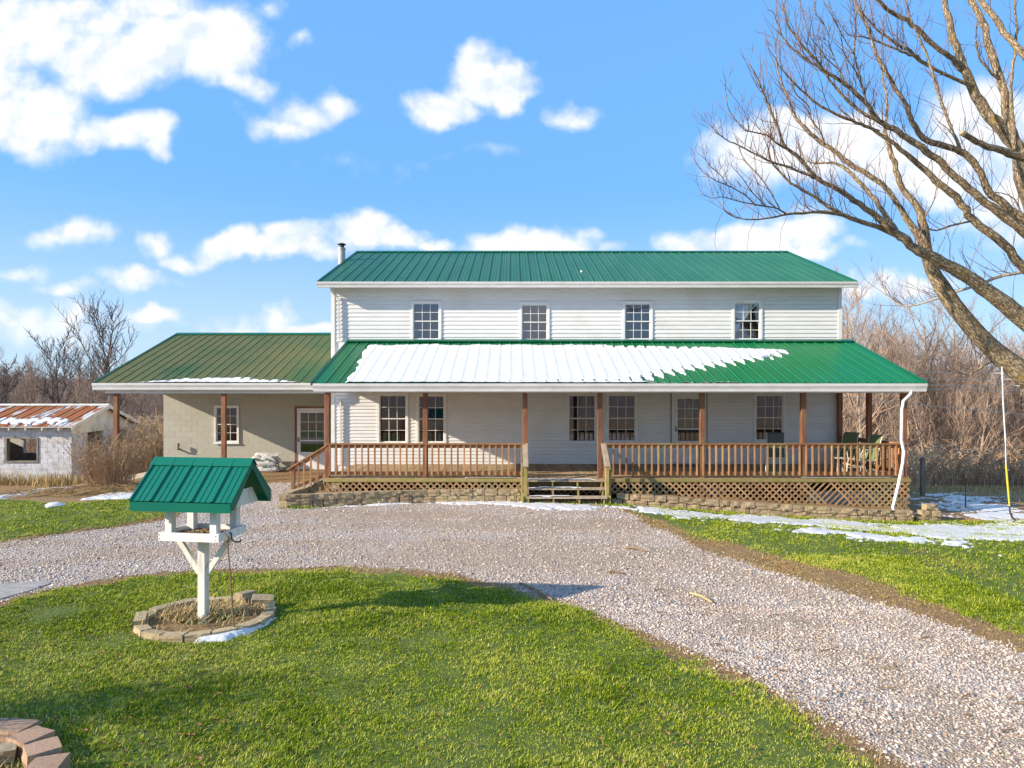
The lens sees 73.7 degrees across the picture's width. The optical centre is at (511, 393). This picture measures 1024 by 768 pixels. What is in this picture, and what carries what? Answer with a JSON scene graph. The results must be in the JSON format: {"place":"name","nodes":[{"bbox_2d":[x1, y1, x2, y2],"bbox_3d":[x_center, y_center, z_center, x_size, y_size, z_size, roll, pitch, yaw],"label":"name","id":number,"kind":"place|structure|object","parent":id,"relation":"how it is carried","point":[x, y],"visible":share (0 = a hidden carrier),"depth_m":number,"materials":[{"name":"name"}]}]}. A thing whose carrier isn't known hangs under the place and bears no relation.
{"place":"outdoors","nodes":[
{"label":"outdoors","id":0,"kind":"place"},
{"bbox_2d":[0,580,49,599],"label":"pavement","id":1,"kind":"structure","parent":0,"point":[9,589],"depth_m":9.40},
{"bbox_2d":[129,377,292,382],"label":"snow","id":2,"kind":"structure","parent":0,"point":[234,379],"depth_m":20.74,"materials":[{"name":"snow"}]},
{"bbox_2d":[0,500,1023,767],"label":"lawn","id":3,"kind":"structure","parent":0,"point":[764,726],"depth_m":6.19,"materials":[{"name":"plant"}]},
{"bbox_2d":[0,718,70,767],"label":"bed edging","id":4,"kind":"object","parent":3,"relation":"on","point":[31,743],"visible":0.98,"depth_m":5.01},
{"bbox_2d":[0,726,97,767],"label":"dead stems","id":5,"kind":"object","parent":3,"relation":"on","point":[2,764],"visible":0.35,"depth_m":4.90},
{"bbox_2d":[133,590,275,641],"bbox_3d":[-3.597,2.609,8.066,1.554,0.255,1.481,0,0,0],"label":"bed edging","id":6,"kind":"object","parent":3,"relation":"on","point":[146,631],"visible":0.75,"depth_m":7.77,"materials":[{"name":"stone"}]},
{"bbox_2d":[146,601,263,631],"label":"flower bed soil","id":7,"kind":"structure","parent":3,"relation":"on","point":[195,627],"depth_m":7.78,"materials":[{"name":"soil"}]},
{"bbox_2d":[129,457,271,623],"bbox_3d":[-3.595,1.711,7.960,1.254,1.944,0.927,0,0,9],"label":"bird feeder","id":8,"kind":"object","parent":7,"relation":"on","point":[192,487],"visible":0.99,"depth_m":7.78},
{"bbox_2d":[134,589,271,643],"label":"dead stems","id":9,"kind":"object","parent":7,"relation":"on","point":[181,611],"visible":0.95,"depth_m":8.06,"materials":[{"name":"plant"}]},
{"bbox_2d":[224,533,234,626],"bbox_3d":[-3.105,2.070,7.548,0.064,1.101,0.161,0,0,19],"label":"dry vine","id":10,"kind":"object","parent":7,"relation":"on","point":[226,541],"visible":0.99,"depth_m":7.51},
{"bbox_2d":[195,617,276,643],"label":"snow","id":11,"kind":"structure","parent":3,"relation":"on","point":[224,636],"depth_m":7.45,"materials":[{"name":"snow"}]},
{"bbox_2d":[0,570,838,767],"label":"fallen leaves","id":12,"kind":"object","parent":3,"relation":"on","point":[355,724],"depth_m":5.74,"materials":[{"name":"plant"}]},
{"bbox_2d":[0,502,1023,767],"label":"thatch","id":13,"kind":"object","parent":3,"relation":"on","point":[774,562],"visible":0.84,"depth_m":9.03,"materials":[{"name":"plant"}]},
{"bbox_2d":[604,505,1023,541],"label":"snow","id":14,"kind":"structure","parent":3,"relation":"on","point":[1015,529],"depth_m":15.33,"materials":[{"name":"snow"}]},
{"bbox_2d":[657,506,1023,616],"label":"side lawn grass","id":15,"kind":"structure","parent":3,"relation":"on","point":[1016,555],"depth_m":12.02,"materials":[{"name":"plant"}]},
{"bbox_2d":[774,527,1001,555],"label":"snow","id":16,"kind":"structure","parent":3,"relation":"on","point":[858,534],"depth_m":12.78,"materials":[{"name":"snow"}]},
{"bbox_2d":[0,482,1023,767],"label":"gravel driveway","id":17,"kind":"structure","parent":0,"point":[476,516],"depth_m":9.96,"materials":[{"name":"gravel"}]},
{"bbox_2d":[278,487,520,507],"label":"retaining wall","id":18,"kind":"structure","parent":17,"relation":"on","point":[289,498],"depth_m":16.74,"materials":[{"name":"stone"}]},
{"bbox_2d":[337,501,601,510],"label":"snow","id":19,"kind":"structure","parent":17,"relation":"on","point":[552,506],"depth_m":16.47,"materials":[{"name":"snow"}]},
{"bbox_2d":[192,512,1023,732],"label":"twigs","id":20,"kind":"object","parent":17,"relation":"on","point":[889,731],"visible":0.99,"depth_m":7.08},
{"bbox_2d":[0,379,1023,767],"bbox_3d":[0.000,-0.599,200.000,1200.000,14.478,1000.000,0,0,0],"label":"ground","id":21,"kind":"structure","parent":0,"point":[832,579],"depth_m":9.83,"materials":[{"name":"soil"}]},
{"bbox_2d":[0,354,28,403],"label":"bare tree","id":22,"kind":"object","parent":21,"relation":"on","point":[6,390],"visible":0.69,"depth_m":38.72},
{"bbox_2d":[5,371,31,403],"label":"bare tree","id":23,"kind":"object","parent":21,"relation":"on","point":[13,398],"visible":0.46,"depth_m":43.95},
{"bbox_2d":[8,364,34,403],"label":"bare tree","id":24,"kind":"object","parent":21,"relation":"on","point":[20,386],"visible":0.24,"depth_m":51.02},
{"bbox_2d":[11,351,46,440],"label":"bare tree","id":25,"kind":"object","parent":21,"relation":"on","point":[26,390],"visible":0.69,"depth_m":47.84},
{"bbox_2d":[22,347,55,396],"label":"bare tree","id":26,"kind":"object","parent":21,"relation":"on","point":[35,369],"visible":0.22,"depth_m":70.58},
{"bbox_2d":[19,356,62,403],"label":"bare tree","id":27,"kind":"object","parent":21,"relation":"on","point":[34,394],"visible":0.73,"depth_m":47.58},
{"bbox_2d":[0,471,101,487],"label":"dry grass","id":28,"kind":"structure","parent":21,"relation":"on","point":[51,481],"depth_m":24.48,"materials":[{"name":"plant"}]},
{"bbox_2d":[23,323,83,403],"bbox_3d":[-26.513,-0.390,39.603,2.722,7.743,3.403,0,0,0],"label":"bare tree","id":29,"kind":"object","parent":21,"relation":"on","point":[56,387],"visible":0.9,"depth_m":39.66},
{"bbox_2d":[0,482,137,498],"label":"fallen twigs","id":30,"kind":"object","parent":21,"relation":"on","point":[81,491],"visible":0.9,"depth_m":18.46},
{"bbox_2d":[0,404,141,482],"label":"shed","id":31,"kind":"structure","parent":21,"relation":"on","point":[16,458],"depth_m":25.17,"materials":[{"name":"white wood"}]},
{"bbox_2d":[4,437,38,462],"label":"window","id":32,"kind":"structure","parent":31,"relation":"in","point":[7,439],"depth_m":24.97,"materials":[{"name":"grey wood"}]},
{"bbox_2d":[0,417,68,425],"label":"snow","id":33,"kind":"structure","parent":31,"relation":"on","point":[26,422],"depth_m":25.19,"materials":[{"name":"snow"}]},
{"bbox_2d":[61,374,97,403],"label":"bare tree","id":34,"kind":"object","parent":21,"relation":"on","point":[76,398],"visible":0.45,"depth_m":37.94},
{"bbox_2d":[60,338,101,401],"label":"bare tree","id":35,"kind":"object","parent":21,"relation":"on","point":[79,373],"visible":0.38,"depth_m":61.12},
{"bbox_2d":[44,491,133,507],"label":"snow","id":36,"kind":"structure","parent":21,"relation":"on","point":[112,496],"depth_m":17.45,"materials":[{"name":"snow"}]},
{"bbox_2d":[0,498,180,541],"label":"lawn grass","id":37,"kind":"structure","parent":21,"relation":"on","point":[29,503],"depth_m":14.89,"materials":[{"name":"plant"}]},
{"bbox_2d":[72,359,112,403],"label":"bare tree","id":38,"kind":"object","parent":21,"relation":"on","point":[87,398],"visible":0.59,"depth_m":35.18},
{"bbox_2d":[26,412,163,477],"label":"undergrowth","id":39,"kind":"object","parent":21,"relation":"on","point":[158,451],"visible":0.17,"depth_m":27.25,"materials":[{"name":"plant"}]},
{"bbox_2d":[51,290,139,409],"bbox_3d":[-21.588,-1.093,35.683,4.478,9.145,4.690,0,0,0],"label":"bare tree","id":40,"kind":"object","parent":21,"relation":"on","point":[106,357],"visible":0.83,"depth_m":35.90,"materials":[{"name":"plant"}]},
{"bbox_2d":[49,425,166,486],"bbox_3d":[-11.640,1.826,19.991,2.866,1.794,2.197,0,0,0],"label":"dry shrub","id":41,"kind":"object","parent":21,"relation":"on","point":[112,474],"visible":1,"depth_m":19.77,"materials":[{"name":"brown plant"}]},
{"bbox_2d":[107,472,145,481],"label":"patio","id":42,"kind":"structure","parent":21,"relation":"on","point":[140,475],"depth_m":22.44,"materials":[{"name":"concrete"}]},
{"bbox_2d":[252,452,282,471],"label":"feed bags","id":43,"kind":"object","parent":42,"relation":"on","point":[267,462],"visible":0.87,"depth_m":23.48,"materials":[{"name":"plastic"}]},
{"bbox_2d":[123,393,159,437],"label":"bare tree","id":44,"kind":"object","parent":21,"relation":"on","point":[140,405],"visible":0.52,"depth_m":40.52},
{"bbox_2d":[128,393,154,439],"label":"bare tree","id":45,"kind":"object","parent":21,"relation":"on","point":[145,401],"visible":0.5,"depth_m":40.73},
{"bbox_2d":[145,393,163,437],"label":"bare tree","id":46,"kind":"object","parent":21,"relation":"on","point":[158,399],"visible":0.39,"depth_m":36.05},
{"bbox_2d":[91,333,330,471],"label":"block wing","id":47,"kind":"structure","parent":21,"relation":"on","point":[285,421],"depth_m":24.10,"materials":[{"name":"painted concrete block"},{"name":"green metal"}]},
{"bbox_2d":[213,405,238,443],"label":"window","id":48,"kind":"structure","parent":47,"relation":"in","point":[216,441],"depth_m":24.06,"materials":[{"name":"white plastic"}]},
{"bbox_2d":[297,408,324,468],"bbox_3d":[-7.048,1.581,24.084,1.077,2.159,0.102,0,0,0],"label":"door","id":49,"kind":"structure","parent":47,"relation":"in","point":[300,455],"depth_m":24.09,"materials":[{"name":"white wood"}]},
{"bbox_2d":[0,346,1023,430],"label":"distant woods","id":50,"kind":"object","parent":21,"relation":"on","point":[163,402],"visible":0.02,"depth_m":101.52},
{"bbox_2d":[316,251,858,470],"bbox_3d":[2.265,-1.062,25.685,16.270,8.685,10.530,0,0,0],"label":"farmhouse","id":51,"kind":"object","parent":21,"relation":"on","point":[566,295],"visible":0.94,"depth_m":20.99,"materials":[{"name":"white"}]},
{"bbox_2d":[337,243,345,263],"bbox_3d":[-5.982,-3.413,24.000,0.300,3.786,0.292,0,0,0],"label":"stove pipe","id":52,"kind":"object","parent":51,"relation":"on","point":[341,253],"visible":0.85,"depth_m":23.89,"materials":[{"name":"silver metal"}]},
{"bbox_2d":[377,393,407,442],"bbox_3d":[-3.659,0.768,20.995,0.993,1.598,0.130,0,0,0],"label":"window","id":53,"kind":"structure","parent":51,"relation":"in","point":[379,395],"depth_m":20.96,"materials":[{"name":"white plastic"}]},
{"bbox_2d":[411,301,440,338],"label":"window","id":54,"kind":"structure","parent":51,"relation":"in","point":[412,302],"depth_m":20.98,"materials":[{"name":"white plastic"}]},
{"bbox_2d":[416,393,445,442],"bbox_3d":[-2.475,0.776,20.995,0.962,1.583,0.130,0,0,0],"label":"window","id":55,"kind":"structure","parent":51,"relation":"in","point":[418,395],"depth_m":20.98,"materials":[{"name":"white plastic"}]},
{"bbox_2d":[519,302,549,338],"bbox_3d":[0.692,-2.199,20.995,0.962,1.229,0.130,0,0,0],"label":"window","id":56,"kind":"structure","parent":51,"relation":"in","point":[521,304],"depth_m":20.97,"materials":[{"name":"white plastic"}]},
{"bbox_2d":[566,393,596,444],"bbox_3d":[2.152,0.761,20.995,0.993,1.583,0.130,0,0,0],"label":"window","id":57,"kind":"structure","parent":51,"relation":"in","point":[568,442],"depth_m":20.96,"materials":[{"name":"white plastic"}]},
{"bbox_2d":[606,393,637,442],"bbox_3d":[3.374,0.753,20.995,1.009,1.567,0.130,0,0,0],"label":"window","id":58,"kind":"structure","parent":51,"relation":"in","point":[635,395],"depth_m":20.96,"materials":[{"name":"white plastic"}]},
{"bbox_2d":[622,301,652,338],"bbox_3d":[3.859,-2.222,20.995,0.962,1.244,0.130,0,0,0],"label":"window","id":59,"kind":"structure","parent":51,"relation":"in","point":[650,303],"depth_m":20.98,"materials":[{"name":"white plastic"}]},
{"bbox_2d":[674,395,698,462],"bbox_3d":[5.434,1.080,20.974,0.941,2.101,0.102,0,0,0],"label":"door","id":60,"kind":"structure","parent":51,"relation":"in","point":[687,450],"depth_m":20.98,"materials":[{"name":"white wood"}]},
{"bbox_2d":[678,399,698,440],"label":"window","id":61,"kind":"structure","parent":51,"relation":"in","point":[684,405],"depth_m":21.12,"materials":[{"name":"glass"}]},
{"bbox_2d":[732,300,762,338],"bbox_3d":[7.225,-2.237,20.995,0.962,1.275,0.130,0,0,0],"label":"window","id":62,"kind":"structure","parent":51,"relation":"in","point":[760,322],"depth_m":20.96,"materials":[{"name":"white plastic"}]},
{"bbox_2d":[753,393,786,442],"bbox_3d":[7.910,0.738,20.995,1.009,1.537,0.130,0,0,0],"label":"window","id":63,"kind":"structure","parent":51,"relation":"in","point":[783,419],"depth_m":20.96,"materials":[{"name":"white plastic"}]},
{"bbox_2d":[843,396,1019,413],"bbox_3d":[16.152,0.241,28.000,12.721,1.440,0.024,0,0,24],"label":"overhead wire","id":64,"kind":"object","parent":51,"relation":"attached to","point":[936,406],"visible":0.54,"depth_m":27.54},
{"bbox_2d":[938,385,1019,385],"bbox_3d":[16.152,-0.527,28.000,12.719,0.429,0.024,0,0,24],"label":"overhead wire","id":65,"kind":"object","parent":51,"relation":"attached to","point":[978,385],"visible":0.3,"depth_m":26.99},
{"bbox_2d":[286,339,927,509],"bbox_3d":[2.346,0.801,18.843,16.248,4.958,4.287,0,0,0],"label":"front porch","id":66,"kind":"object","parent":21,"relation":"on","point":[803,367],"visible":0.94,"depth_m":17.49,"materials":[{"name":"brown wood"}]},
{"bbox_2d":[346,344,787,382],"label":"snow","id":67,"kind":"structure","parent":66,"relation":"on","point":[481,363],"depth_m":18.81,"materials":[{"name":"snow"}]},
{"bbox_2d":[765,432,785,470],"bbox_3d":[7.370,1.624,19.072,0.584,1.072,0.780,0,0,20],"label":"patio chair","id":68,"kind":"object","parent":66,"relation":"on","point":[775,437],"visible":0.63,"depth_m":19.28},
{"bbox_2d":[827,432,859,470],"bbox_3d":[9.398,1.624,19.336,0.780,1.072,0.584,0,0,-28],"label":"patio chair","id":69,"kind":"object","parent":66,"relation":"on","point":[849,437],"visible":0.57,"depth_m":19.42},
{"bbox_2d":[802,477,890,477],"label":"snow","id":70,"kind":"structure","parent":66,"relation":"on","point":[846,477],"depth_m":17.45,"materials":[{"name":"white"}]},
{"bbox_2d":[846,434,884,475],"bbox_3d":[9.456,1.624,18.263,0.780,1.072,0.584,0,0,-10],"label":"patio chair","id":71,"kind":"object","parent":66,"relation":"on","point":[874,438],"visible":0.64,"depth_m":18.26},
{"bbox_2d":[273,500,950,523],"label":"weeds","id":72,"kind":"object","parent":21,"relation":"on","point":[624,504],"visible":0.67,"depth_m":16.42,"materials":[{"name":"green plant"}]},
{"bbox_2d":[612,493,940,521],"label":"retaining wall","id":73,"kind":"structure","parent":21,"relation":"on","point":[929,511],"depth_m":16.67,"materials":[{"name":"stone"}]},
{"bbox_2d":[611,491,898,509],"bbox_3d":[6.125,2.696,17.235,7.250,0.409,1.030,0,0,0],"label":"planting bed","id":74,"kind":"object","parent":73,"relation":"in","point":[888,506],"visible":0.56,"depth_m":17.37,"materials":[{"name":"soil"}]},
{"bbox_2d":[683,0,1023,388],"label":"tree","id":75,"kind":"object","parent":21,"relation":"on","point":[993,350],"visible":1,"depth_m":14.90,"materials":[{"name":"brown plant"}]},
{"bbox_2d":[1001,367,1015,521],"bbox_3d":[10.964,0.847,15.304,0.440,3.999,0.399,0,0,-19],"label":"rope swing","id":76,"kind":"object","parent":75,"relation":"hanging from","point":[1011,515],"visible":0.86,"depth_m":15.19,"materials":[{"name":"white fabric"}]},
{"bbox_2d":[843,331,873,431],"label":"bare tree","id":77,"kind":"object","parent":21,"relation":"on","point":[844,414],"visible":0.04,"depth_m":47.12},
{"bbox_2d":[843,393,875,454],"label":"bare tree","id":78,"kind":"object","parent":21,"relation":"on","point":[862,414],"visible":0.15,"depth_m":42.45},
{"bbox_2d":[819,254,923,466],"bbox_3d":[19.592,-1.344,37.391,5.382,13.610,5.292,0,0,28],"label":"bare tree","id":79,"kind":"object","parent":21,"relation":"on","point":[860,430],"visible":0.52,"depth_m":37.85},
{"bbox_2d":[845,345,899,438],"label":"bare tree","id":80,"kind":"object","parent":21,"relation":"on","point":[874,428],"visible":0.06,"depth_m":44.83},
{"bbox_2d":[845,321,903,465],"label":"bare tree","id":81,"kind":"object","parent":21,"relation":"on","point":[884,357],"visible":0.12,"depth_m":47.20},
{"bbox_2d":[856,393,907,466],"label":"bare tree","id":82,"kind":"object","parent":21,"relation":"on","point":[882,408],"visible":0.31,"depth_m":38.71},
{"bbox_2d":[842,317,931,466],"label":"bare tree","id":83,"kind":"object","parent":21,"relation":"on","point":[878,414],"visible":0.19,"depth_m":43.95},
{"bbox_2d":[853,296,924,466],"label":"bare tree","id":84,"kind":"object","parent":21,"relation":"on","point":[887,343],"visible":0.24,"depth_m":44.18,"materials":[{"name":"plant"}]},
{"bbox_2d":[858,302,928,469],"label":"bare tree","id":85,"kind":"object","parent":21,"relation":"on","point":[885,319],"visible":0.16,"depth_m":49.79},
{"bbox_2d":[863,401,928,486],"bbox_3d":[20.844,2.818,36.896,3.359,5.244,2.466,0,0,-39],"label":"bare tree","id":86,"kind":"object","parent":21,"relation":"on","point":[896,434],"visible":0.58,"depth_m":36.84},
{"bbox_2d":[865,314,948,469],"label":"bare tree","id":87,"kind":"object","parent":21,"relation":"on","point":[907,366],"visible":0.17,"depth_m":44.21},
{"bbox_2d":[874,331,939,458],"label":"bare tree","id":88,"kind":"object","parent":21,"relation":"on","point":[915,392],"visible":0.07,"depth_m":47.13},
{"bbox_2d":[877,331,943,462],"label":"bare tree","id":89,"kind":"object","parent":21,"relation":"on","point":[910,407],"visible":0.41,"depth_m":40.40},
{"bbox_2d":[864,278,975,486],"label":"bare tree","id":90,"kind":"object","parent":21,"relation":"on","point":[932,353],"visible":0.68,"depth_m":42.01,"materials":[{"name":"plant"}]},
{"bbox_2d":[920,457,924,495],"bbox_3d":[12.862,2.639,21.400,0.120,1.300,0.120,0,0,0],"label":"fence post","id":91,"kind":"object","parent":21,"relation":"on","point":[922,476],"visible":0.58,"depth_m":21.34,"materials":[{"name":"grey wood"}]},
{"bbox_2d":[891,393,957,486],"bbox_3d":[22.883,2.423,37.878,2.566,6.292,3.075,0,0,-30],"label":"bare tree","id":92,"kind":"object","parent":21,"relation":"on","point":[918,434],"visible":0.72,"depth_m":37.93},
{"bbox_2d":[902,323,952,455],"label":"bare tree","id":93,"kind":"object","parent":21,"relation":"on","point":[928,352],"visible":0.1,"depth_m":53.56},
{"bbox_2d":[843,436,1023,487],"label":"undergrowth","id":94,"kind":"object","parent":21,"relation":"on","point":[941,474],"visible":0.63,"depth_m":35.01,"materials":[{"name":"plant"}]},
{"bbox_2d":[910,400,956,463],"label":"bare tree","id":95,"kind":"object","parent":21,"relation":"on","point":[936,428],"visible":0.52,"depth_m":40.23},
{"bbox_2d":[915,363,976,460],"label":"bare tree","id":96,"kind":"object","parent":21,"relation":"on","point":[959,401],"visible":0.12,"depth_m":44.10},
{"bbox_2d":[914,365,981,482],"bbox_3d":[25.326,2.081,39.487,3.574,7.740,4.349,0,0,10],"label":"bare tree","id":97,"kind":"object","parent":21,"relation":"on","point":[956,414],"visible":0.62,"depth_m":39.19,"materials":[{"name":"plant"}]},
{"bbox_2d":[918,335,983,447],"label":"bare tree","id":98,"kind":"object","parent":21,"relation":"on","point":[945,369],"visible":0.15,"depth_m":43.90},
{"bbox_2d":[904,275,1000,454],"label":"bare tree","id":99,"kind":"object","parent":21,"relation":"on","point":[954,336],"visible":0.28,"depth_m":51.63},
{"bbox_2d":[910,324,1003,459],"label":"bare tree","id":100,"kind":"object","parent":21,"relation":"on","point":[953,380],"visible":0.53,"depth_m":41.68,"materials":[{"name":"plant"}]},
{"bbox_2d":[924,342,989,476],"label":"bare tree","id":101,"kind":"object","parent":21,"relation":"on","point":[940,395],"visible":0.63,"depth_m":40.22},
{"bbox_2d":[942,378,987,480],"bbox_3d":[25.032,2.381,37.913,2.095,6.583,3.046,0,0,24],"label":"bare tree","id":102,"kind":"object","parent":21,"relation":"on","point":[961,442],"visible":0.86,"depth_m":37.69,"materials":[{"name":"plant"}]},
{"bbox_2d":[907,492,1023,525],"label":"snow","id":103,"kind":"structure","parent":21,"relation":"on","point":[1000,511],"depth_m":18.72,"materials":[{"name":"snow"}]},
{"bbox_2d":[944,351,993,455],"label":"bare tree","id":104,"kind":"object","parent":21,"relation":"on","point":[965,386],"visible":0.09,"depth_m":47.59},
{"bbox_2d":[955,415,1000,475],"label":"bare tree","id":105,"kind":"object","parent":21,"relation":"on","point":[984,438],"visible":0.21,"depth_m":42.53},
{"bbox_2d":[940,308,1022,466],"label":"bare tree","id":106,"kind":"object","parent":21,"relation":"on","point":[979,359],"visible":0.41,"depth_m":44.80,"materials":[{"name":"plant"}]},
{"bbox_2d":[959,367,1015,468],"bbox_3d":[25.717,1.995,37.265,2.310,7.260,3.359,0,0,9],"label":"bare tree","id":107,"kind":"object","parent":21,"relation":"on","point":[984,418],"visible":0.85,"depth_m":36.93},
{"bbox_2d":[960,379,1023,476],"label":"bare tree","id":108,"kind":"object","parent":21,"relation":"on","point":[1001,424],"visible":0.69,"depth_m":37.71,"materials":[{"name":"plant"}]},
{"bbox_2d":[975,412,1023,472],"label":"bare tree","id":109,"kind":"object","parent":21,"relation":"on","point":[1007,428],"visible":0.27,"depth_m":39.84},
{"bbox_2d":[978,391,1023,480],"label":"bare tree","id":110,"kind":"object","parent":21,"relation":"on","point":[1001,436],"visible":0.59,"depth_m":37.66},
{"bbox_2d":[980,324,1023,439],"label":"bare tree","id":111,"kind":"object","parent":21,"relation":"on","point":[1011,342],"visible":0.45,"depth_m":43.08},
{"bbox_2d":[982,326,1023,450],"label":"bare tree","id":112,"kind":"object","parent":21,"relation":"on","point":[1021,392],"visible":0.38,"depth_m":42.89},
{"bbox_2d":[992,376,1023,459],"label":"bare tree","id":113,"kind":"object","parent":21,"relation":"on","point":[1013,392],"visible":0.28,"depth_m":45.09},
{"bbox_2d":[0,0,1023,384],"label":"sky","id":114,"kind":"structure","parent":0,"point":[199,165],"materials":[{"name":"blue"}]},
{"bbox_2d":[883,483,1023,509],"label":"dry grass","id":115,"kind":"structure","parent":0,"point":[951,488],"depth_m":23.91,"materials":[{"name":"plant"}]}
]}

